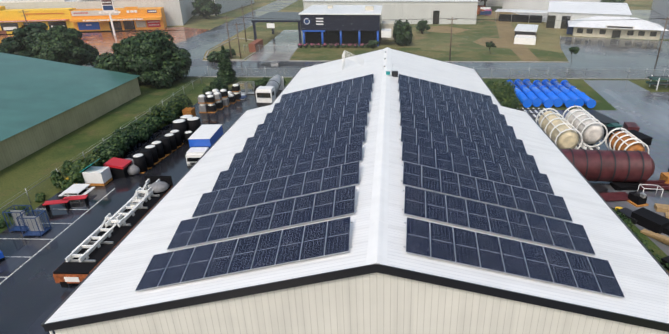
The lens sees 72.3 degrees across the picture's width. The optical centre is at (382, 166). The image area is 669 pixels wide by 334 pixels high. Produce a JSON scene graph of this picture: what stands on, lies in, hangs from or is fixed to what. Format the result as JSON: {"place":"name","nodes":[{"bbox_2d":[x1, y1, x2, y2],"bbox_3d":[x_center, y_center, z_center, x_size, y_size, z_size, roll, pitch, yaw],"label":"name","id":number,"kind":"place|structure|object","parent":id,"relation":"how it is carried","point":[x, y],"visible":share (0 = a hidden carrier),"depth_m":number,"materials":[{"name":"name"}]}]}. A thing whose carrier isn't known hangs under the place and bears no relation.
{"place":"outdoors","nodes":[
{"label":"outdoors","id":0,"kind":"place"},
{"bbox_2d":[0,83,207,232],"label":"lawn","id":1,"kind":"structure","parent":0,"point":[20,176],"depth_m":55.41,"materials":[{"name":"green plant"}]},
{"bbox_2d":[0,47,11,53],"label":"bush","id":2,"kind":"object","parent":1,"relation":"on","point":[3,50],"depth_m":94.21,"materials":[{"name":"green plant"}]},
{"bbox_2d":[0,192,45,227],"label":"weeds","id":3,"kind":"object","parent":1,"relation":"on","point":[39,197],"visible":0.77,"depth_m":41.48,"materials":[{"name":"green plant"}]},
{"bbox_2d":[28,25,98,65],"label":"tree","id":4,"kind":"object","parent":1,"relation":"on","point":[78,51],"depth_m":88.92,"materials":[{"name":"green plant"}]},
{"bbox_2d":[0,53,140,170],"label":"warehouse","id":5,"kind":"structure","parent":1,"relation":"on","point":[39,109],"depth_m":63.42,"materials":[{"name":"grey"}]},
{"bbox_2d":[50,160,90,190],"bbox_3d":[-31.462,0.693,46.287,3.385,2.382,4.490,0,25,1],"label":"bush","id":6,"kind":"object","parent":1,"relation":"on","point":[70,169],"visible":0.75,"depth_m":45.45,"materials":[{"name":"green plant"}]},
{"bbox_2d":[0,73,208,218],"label":"lawn fence","id":7,"kind":"object","parent":1,"relation":"on","point":[201,82],"depth_m":49.62,"materials":[{"name":"grey"}]},
{"bbox_2d":[83,116,164,166],"bbox_3d":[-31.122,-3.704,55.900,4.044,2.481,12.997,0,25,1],"label":"yard hedge","id":8,"kind":"object","parent":1,"relation":"on","point":[118,144],"visible":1,"depth_m":54.62,"materials":[{"name":"green plant"}]},
{"bbox_2d":[93,28,191,88],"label":"tree","id":9,"kind":"object","parent":1,"relation":"on","point":[154,51],"depth_m":79.59,"materials":[{"name":"green plant"}]},
{"bbox_2d":[143,93,192,123],"bbox_3d":[-30.512,-8.398,65.618,4.001,2.688,9.706,0,25,1],"label":"yard hedge","id":10,"kind":"object","parent":1,"relation":"on","point":[172,109],"visible":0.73,"depth_m":64.77,"materials":[{"name":"green plant"}]},
{"bbox_2d":[0,89,257,333],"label":"yard asphalt","id":11,"kind":"structure","parent":0,"point":[33,294],"depth_m":37.78,"materials":[{"name":"grey asphalt"}]},
{"bbox_2d":[0,250,4,259],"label":"car","id":12,"kind":"object","parent":11,"relation":"on","point":[2,257],"visible":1,"depth_m":34.63,"materials":[{"name":"blue paint"}]},
{"bbox_2d":[2,205,51,236],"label":"blue stillages","id":13,"kind":"object","parent":11,"relation":"on","point":[23,221],"visible":1,"depth_m":38.22,"materials":[{"name":"blue metal"}]},
{"bbox_2d":[0,188,114,283],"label":"parking lines","id":14,"kind":"object","parent":11,"relation":"on","point":[48,239],"visible":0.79,"depth_m":37.63,"materials":[{"name":"white paint"}]},
{"bbox_2d":[43,157,139,211],"bbox_3d":[-29.245,0.850,45.680,5.074,2.505,10.818,5,25,12],"label":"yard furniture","id":15,"kind":"object","parent":11,"relation":"on","point":[115,168],"visible":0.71,"depth_m":46.03,"materials":[{"name":"red paint"}]},
{"bbox_2d":[53,176,172,287],"bbox_3d":[-21.295,4.589,37.338,2.580,2.690,13.425,0,25,1],"label":"trailer with frames","id":16,"kind":"object","parent":11,"relation":"on","point":[87,256],"visible":0.77,"depth_m":35.51,"materials":[{"name":"grey metal"}]},
{"bbox_2d":[132,115,200,172],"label":"barrels","id":17,"kind":"object","parent":11,"relation":"on","point":[185,127],"visible":0.94,"depth_m":53.55,"materials":[{"name":"black plastic"}]},
{"bbox_2d":[182,107,195,116],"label":"orange pallet stack","id":18,"kind":"object","parent":11,"relation":"on","point":[188,111],"visible":0.75,"depth_m":65.39,"materials":[{"name":"brown wood"}]},
{"bbox_2d":[184,124,222,168],"bbox_3d":[-19.849,-2.116,51.106,2.420,3.334,6.590,-1,25,-2],"label":"box truck","id":19,"kind":"object","parent":11,"relation":"on","point":[202,139],"visible":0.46,"depth_m":49.49,"materials":[{"name":"white paint"}]},
{"bbox_2d":[202,77,228,93],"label":"yard hedge","id":20,"kind":"object","parent":11,"relation":"on","point":[216,83],"depth_m":76.48,"materials":[{"name":"green plant"}]},
{"bbox_2d":[197,84,240,112],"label":"barrels","id":21,"kind":"object","parent":11,"relation":"on","point":[219,102],"depth_m":69.26,"materials":[{"name":"white plastic"}]},
{"bbox_2d":[237,81,260,99],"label":"yard clutter","id":22,"kind":"object","parent":11,"relation":"on","point":[243,96],"depth_m":76.98,"materials":[{"name":"grey"}]},
{"bbox_2d":[254,74,283,106],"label":"tanker truck","id":23,"kind":"object","parent":11,"relation":"on","point":[275,84],"depth_m":68.74,"materials":[{"name":"paint"}]},
{"bbox_2d":[191,0,253,14],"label":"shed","id":24,"kind":"structure","parent":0,"point":[230,4],"depth_m":197.80,"materials":[{"name":"grey"}]},
{"bbox_2d":[206,38,253,59],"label":"lawn island","id":25,"kind":"structure","parent":0,"point":[242,43],"depth_m":116.33,"materials":[{"name":"green plant"}]},
{"bbox_2d":[221,6,243,58],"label":"power pole","id":26,"kind":"object","parent":25,"relation":"on","point":[226,22],"depth_m":102.35,"materials":[{"name":"brown wood"}]},
{"bbox_2d":[234,22,240,57],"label":"utility pole","id":27,"kind":"object","parent":25,"relation":"on","point":[236,24],"depth_m":102.93,"materials":[{"name":"brown wood"}]},
{"bbox_2d":[241,0,247,41],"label":"power pole","id":28,"kind":"object","parent":25,"relation":"on","point":[244,23],"depth_m":123.76,"materials":[{"name":"brown wood"}]},
{"bbox_2d":[8,0,667,84],"bbox_3d":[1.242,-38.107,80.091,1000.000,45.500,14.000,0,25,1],"label":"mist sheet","id":29,"kind":"object","parent":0,"point":[359,30],"depth_m":82.08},
{"bbox_2d":[7,0,668,46],"bbox_3d":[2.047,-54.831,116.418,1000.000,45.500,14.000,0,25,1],"label":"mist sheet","id":30,"kind":"object","parent":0,"point":[359,5],"depth_m":118.73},
{"bbox_2d":[32,0,663,29],"bbox_3d":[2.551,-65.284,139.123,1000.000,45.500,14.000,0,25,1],"label":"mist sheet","id":31,"kind":"object","parent":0,"point":[382,8],"depth_m":141.35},
{"bbox_2d":[167,0,668,89],"bbox_3d":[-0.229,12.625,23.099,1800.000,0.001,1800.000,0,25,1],"label":"ground","id":32,"kind":"structure","parent":0,"point":[423,41],"depth_m":137.63,"materials":[{"name":"green plant"}]},
{"bbox_2d":[0,22,47,56],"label":"tree","id":33,"kind":"object","parent":32,"relation":"on","point":[25,34],"depth_m":99.20,"materials":[{"name":"green plant"}]},
{"bbox_2d":[0,0,192,35],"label":"orange shops","id":34,"kind":"structure","parent":32,"relation":"on","point":[47,13],"depth_m":143.80,"materials":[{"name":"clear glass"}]},
{"bbox_2d":[0,27,207,54],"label":"shop forecourt","id":35,"kind":"structure","parent":32,"relation":"on","point":[180,35],"depth_m":135.82,"materials":[{"name":"grey concrete"}]},
{"bbox_2d":[191,0,221,17],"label":"tree","id":36,"kind":"object","parent":32,"relation":"on","point":[201,10],"depth_m":169.77,"materials":[{"name":"green plant"}]},
{"bbox_2d":[139,77,291,83],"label":"lawn verge","id":37,"kind":"structure","parent":32,"relation":"on","point":[239,80],"depth_m":86.73,"materials":[{"name":"green plant"}]},
{"bbox_2d":[216,45,237,82],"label":"conifer tree","id":38,"kind":"object","parent":37,"relation":"on","point":[224,65],"depth_m":82.63,"materials":[{"name":"green plant"}]},
{"bbox_2d":[207,66,299,78],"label":"fence","id":39,"kind":"object","parent":37,"relation":"on","point":[255,71],"depth_m":86.83,"materials":[{"name":"grey"}]},
{"bbox_2d":[207,49,235,61],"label":"bush","id":40,"kind":"object","parent":32,"relation":"on","point":[213,54],"depth_m":102.23,"materials":[{"name":"green plant"}]},
{"bbox_2d":[176,0,297,60],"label":"road","id":41,"kind":"structure","parent":32,"relation":"on","point":[204,39],"depth_m":139.36,"materials":[{"name":"grey asphalt"}]},
{"bbox_2d":[244,44,288,51],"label":"black fence","id":42,"kind":"object","parent":32,"relation":"on","point":[270,48],"depth_m":111.34,"materials":[{"name":"grey metal"}]},
{"bbox_2d":[251,77,285,86],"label":"yard bush","id":43,"kind":"object","parent":32,"relation":"on","point":[263,82],"depth_m":81.28,"materials":[{"name":"green plant"}]},
{"bbox_2d":[246,30,302,60],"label":"driveway","id":44,"kind":"structure","parent":32,"relation":"on","point":[284,37],"depth_m":116.34,"materials":[{"name":"grey concrete"}]},
{"bbox_2d":[248,5,393,51],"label":"office building","id":45,"kind":"structure","parent":32,"relation":"on","point":[364,23],"depth_m":118.74,"materials":[{"name":"dark glass"},{"name":"black painted metal"},{"name":"blue paint"}]},
{"bbox_2d":[297,43,376,47],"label":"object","id":46,"kind":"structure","parent":32,"relation":"on","point":[324,45],"depth_m":116.53,"materials":[{"name":"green plant"}]},
{"bbox_2d":[290,47,422,60],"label":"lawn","id":47,"kind":"structure","parent":32,"relation":"on","point":[318,53],"depth_m":111.49,"materials":[{"name":"green plant"}]},
{"bbox_2d":[367,40,378,50],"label":"lawn tree","id":48,"kind":"object","parent":47,"relation":"on","point":[374,42],"depth_m":108.00,"materials":[{"name":"green plant"}]},
{"bbox_2d":[54,272,668,333],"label":"shed walls","id":49,"kind":"structure","parent":32,"relation":"on","point":[376,303],"depth_m":20.34,"materials":[{"name":"beige metal"}]},
{"bbox_2d":[44,49,668,323],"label":"shed roof","id":50,"kind":"structure","parent":49,"relation":"on","point":[110,283],"depth_m":25.27,"materials":[{"name":"white metal"}]},
{"bbox_2d":[41,49,668,331],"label":"shed barge gutters","id":51,"kind":"object","parent":50,"relation":"attached to","point":[387,270],"visible":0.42,"depth_m":19.77,"materials":[{"name":"metal"}]},
{"bbox_2d":[342,50,397,76],"bbox_3d":[-1.813,-12.636,55.259,6.041,2.605,13.188,-2,25,-5],"label":"roof rack and boxes","id":52,"kind":"object","parent":50,"relation":"on","point":[394,73],"visible":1,"depth_m":57.52,"materials":[{"name":"white metal"}]},
{"bbox_2d":[366,47,390,264],"bbox_3d":[0.273,-6.425,41.768,0.936,0.184,50.140,0,25,1],"label":"roof ridge cap","id":53,"kind":"object","parent":50,"relation":"on","point":[377,248],"visible":0.94,"depth_m":25.71,"materials":[{"name":"white metal"}]},
{"bbox_2d":[135,74,624,297],"bbox_3d":[0.112,-2.047,34.962,23.032,2.858,31.944,0,25,1],"label":"solar array","id":54,"kind":"object","parent":50,"relation":"on","point":[285,152],"visible":1,"depth_m":26.91,"materials":[{"name":"blue glass"}]},
{"bbox_2d":[303,0,477,23],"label":"shed","id":55,"kind":"structure","parent":32,"relation":"on","point":[432,15],"depth_m":157.14,"materials":[{"name":"grey metal"}]},
{"bbox_2d":[393,20,412,46],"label":"tree","id":56,"kind":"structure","parent":32,"relation":"on","point":[401,33],"depth_m":118.08,"materials":[{"name":"green plant"}]},
{"bbox_2d":[179,37,648,78],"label":"kerbs","id":57,"kind":"structure","parent":32,"relation":"on","point":[444,61],"depth_m":101.17,"materials":[{"name":"grey concrete"}]},
{"bbox_2d":[477,5,491,14],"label":"colourful scrap pile","id":58,"kind":"object","parent":32,"relation":"on","point":[484,10],"depth_m":183.21,"materials":[{"name":"multicoloured paint"}]},
{"bbox_2d":[478,0,502,5],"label":"building","id":59,"kind":"structure","parent":32,"relation":"on","point":[497,2],"depth_m":216.88,"materials":[{"name":"grey"}]},
{"bbox_2d":[485,41,496,53],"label":"tree","id":60,"kind":"object","parent":32,"relation":"on","point":[490,44],"depth_m":108.43,"materials":[{"name":"green plant"}]},
{"bbox_2d":[474,37,508,47],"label":"dirt patch","id":61,"kind":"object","parent":32,"relation":"on","point":[498,42],"depth_m":124.62,"materials":[{"name":"brown soil"}]},
{"bbox_2d":[421,48,568,61],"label":"green field band","id":62,"kind":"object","parent":32,"relation":"on","point":[541,55],"depth_m":108.07,"materials":[{"name":"green plant"}]},
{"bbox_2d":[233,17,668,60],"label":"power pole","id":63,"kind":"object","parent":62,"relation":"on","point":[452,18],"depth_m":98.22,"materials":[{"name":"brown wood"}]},
{"bbox_2d":[569,46,579,61],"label":"verge tree","id":64,"kind":"object","parent":62,"relation":"on","point":[572,50],"depth_m":99.05,"materials":[{"name":"green plant"}]},
{"bbox_2d":[489,11,518,17],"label":"field dirt","id":65,"kind":"structure","parent":32,"relation":"on","point":[494,14],"depth_m":185.99,"materials":[{"name":"brown soil"}]},
{"bbox_2d":[495,9,572,44],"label":"white carports","id":66,"kind":"object","parent":32,"relation":"on","point":[521,36],"depth_m":137.80,"materials":[{"name":"white painted metal"}]},
{"bbox_2d":[483,80,615,109],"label":"lawn strip","id":67,"kind":"object","parent":32,"relation":"on","point":[592,93],"depth_m":75.57,"materials":[{"name":"green plant"}]},
{"bbox_2d":[489,79,520,109],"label":"tall bush","id":68,"kind":"object","parent":67,"relation":"on","point":[505,96],"depth_m":67.67,"materials":[{"name":"green plant"}]},
{"bbox_2d":[507,79,595,107],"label":"blue pipes","id":69,"kind":"object","parent":67,"relation":"on","point":[551,93],"depth_m":72.55,"materials":[{"name":"blue plastic"}]},
{"bbox_2d":[502,0,600,10],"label":"white shed","id":70,"kind":"structure","parent":32,"relation":"on","point":[511,4],"depth_m":195.40,"materials":[{"name":"grey metal"}]},
{"bbox_2d":[482,78,666,80],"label":"lawn verge","id":71,"kind":"structure","parent":32,"relation":"on","point":[568,79],"depth_m":86.73,"materials":[{"name":"green plant"}]},
{"bbox_2d":[473,67,586,79],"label":"fence","id":72,"kind":"object","parent":71,"relation":"on","point":[536,73],"depth_m":85.90,"materials":[{"name":"grey metal"}]},
{"bbox_2d":[628,68,668,80],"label":"fence","id":73,"kind":"object","parent":71,"relation":"on","point":[647,71],"depth_m":85.31,"materials":[{"name":"grey metal"}]},
{"bbox_2d":[546,1,631,28],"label":"white shed","id":74,"kind":"structure","parent":32,"relation":"on","point":[584,12],"depth_m":148.66,"materials":[{"name":"grey metal"}]},
{"bbox_2d":[521,80,668,255],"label":"yard concrete","id":75,"kind":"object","parent":32,"relation":"on","point":[649,118],"depth_m":65.74,"materials":[{"name":"grey concrete"}]},
{"bbox_2d":[519,108,592,149],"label":"metal rack","id":76,"kind":"object","parent":75,"relation":"on","point":[534,117],"depth_m":67.03,"materials":[{"name":"white metal"}]},
{"bbox_2d":[536,108,582,148],"bbox_3d":[21.728,-4.528,56.337,3.227,3.363,8.400,0,25,1],"label":"storage tank","id":77,"kind":"object","parent":75,"relation":"on","point":[560,132],"visible":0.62,"depth_m":53.92,"materials":[{"name":"white metal"}]},
{"bbox_2d":[562,106,607,148],"bbox_3d":[25.560,-5.183,57.712,3.267,3.403,7.200,0,25,1],"label":"storage tank","id":78,"kind":"object","parent":75,"relation":"on","point":[589,128],"visible":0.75,"depth_m":55.34,"materials":[{"name":"white metal"}]},
{"bbox_2d":[560,148,654,182],"bbox_3d":[22.307,-0.037,46.331,9.615,3.572,3.344,2,25,4],"label":"storage tank","id":79,"kind":"object","parent":75,"relation":"on","point":[609,165],"visible":0.79,"depth_m":44.89,"materials":[{"name":"red metal"}]},
{"bbox_2d":[605,128,648,153],"bbox_3d":[27.828,-2.291,51.836,2.927,3.063,5.000,0,25,1],"label":"storage tank","id":80,"kind":"object","parent":75,"relation":"on","point":[625,140],"visible":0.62,"depth_m":51.19,"materials":[{"name":"orange metal"}]},
{"bbox_2d":[586,109,668,272],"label":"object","id":81,"kind":"object","parent":75,"relation":"on","point":[656,224],"visible":0.67,"depth_m":42.58,"materials":[{"name":"grey metal"}]},
{"bbox_2d":[606,75,668,127],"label":"yard rack","id":82,"kind":"object","parent":75,"relation":"on","point":[657,81],"depth_m":79.52,"materials":[{"name":"metal"}]},
{"bbox_2d":[611,207,668,266],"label":"wall weeds","id":83,"kind":"object","parent":75,"relation":"on","point":[636,234],"depth_m":37.76,"materials":[{"name":"green plant"}]},
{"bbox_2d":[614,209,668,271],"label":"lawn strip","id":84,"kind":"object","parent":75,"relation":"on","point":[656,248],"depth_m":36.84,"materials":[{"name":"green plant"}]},
{"bbox_2d":[623,122,668,218],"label":"yard edge clutter","id":85,"kind":"object","parent":75,"relation":"on","point":[633,128],"visible":0.81,"depth_m":55.85,"materials":[{"name":"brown wood"}]},
{"bbox_2d":[629,80,668,91],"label":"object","id":86,"kind":"structure","parent":75,"relation":"on","point":[644,84],"depth_m":82.03,"materials":[{"name":"green plant"}]},
{"bbox_2d":[568,16,668,39],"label":"building","id":87,"kind":"structure","parent":32,"relation":"on","point":[618,26],"depth_m":131.36,"materials":[{"name":"white metal"}]},
{"bbox_2d":[651,0,668,17],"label":"pavement","id":88,"kind":"structure","parent":32,"relation":"on","point":[661,9],"depth_m":188.23,"materials":[{"name":"grey"}]},
{"bbox_2d":[184,61,668,77],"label":"road","id":89,"kind":"structure","parent":0,"point":[272,67],"depth_m":95.37,"materials":[{"name":"grey asphalt"}]},
{"bbox_2d":[425,26,469,33],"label":"dirt patch","id":90,"kind":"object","parent":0,"point":[445,29],"depth_m":147.16,"materials":[{"name":"brown soil"}]},
{"bbox_2d":[416,21,497,35],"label":"dirt patch","id":91,"kind":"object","parent":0,"point":[485,31],"depth_m":147.17,"materials":[{"name":"green plant"}]},
{"bbox_2d":[416,20,430,33],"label":"tree","id":92,"kind":"object","parent":91,"relation":"on","point":[422,25],"depth_m":137.28,"materials":[{"name":"green plant"}]},
{"bbox_2d":[496,12,539,60],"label":"dirt path","id":93,"kind":"structure","parent":0,"point":[507,38],"depth_m":126.10,"materials":[{"name":"brown soil"}]},
{"bbox_2d":[512,10,668,38],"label":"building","id":94,"kind":"structure","parent":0,"point":[651,15],"depth_m":179.66,"materials":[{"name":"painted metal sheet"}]},
{"bbox_2d":[600,0,625,2],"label":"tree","id":95,"kind":"object","parent":94,"relation":"on","point":[615,1],"depth_m":177.49,"materials":[{"name":"green plant"}]},
{"bbox_2d":[585,68,629,79],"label":"fence gate","id":96,"kind":"structure","parent":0,"point":[610,75],"depth_m":85.67,"materials":[{"name":"grey metal"}]},
{"bbox_2d":[560,37,668,62],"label":"driveway","id":97,"kind":"structure","parent":0,"point":[626,52],"depth_m":112.64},
{"bbox_2d":[559,35,666,47],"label":"house fence","id":98,"kind":"object","parent":97,"relation":"on","point":[612,41],"depth_m":119.06,"materials":[{"name":"grey"}]},
{"bbox_2d":[656,17,668,60],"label":"power pole","id":99,"kind":"object","parent":97,"relation":"on","point":[662,38],"depth_m":99.75,"materials":[{"name":"grey wood"}]}
]}

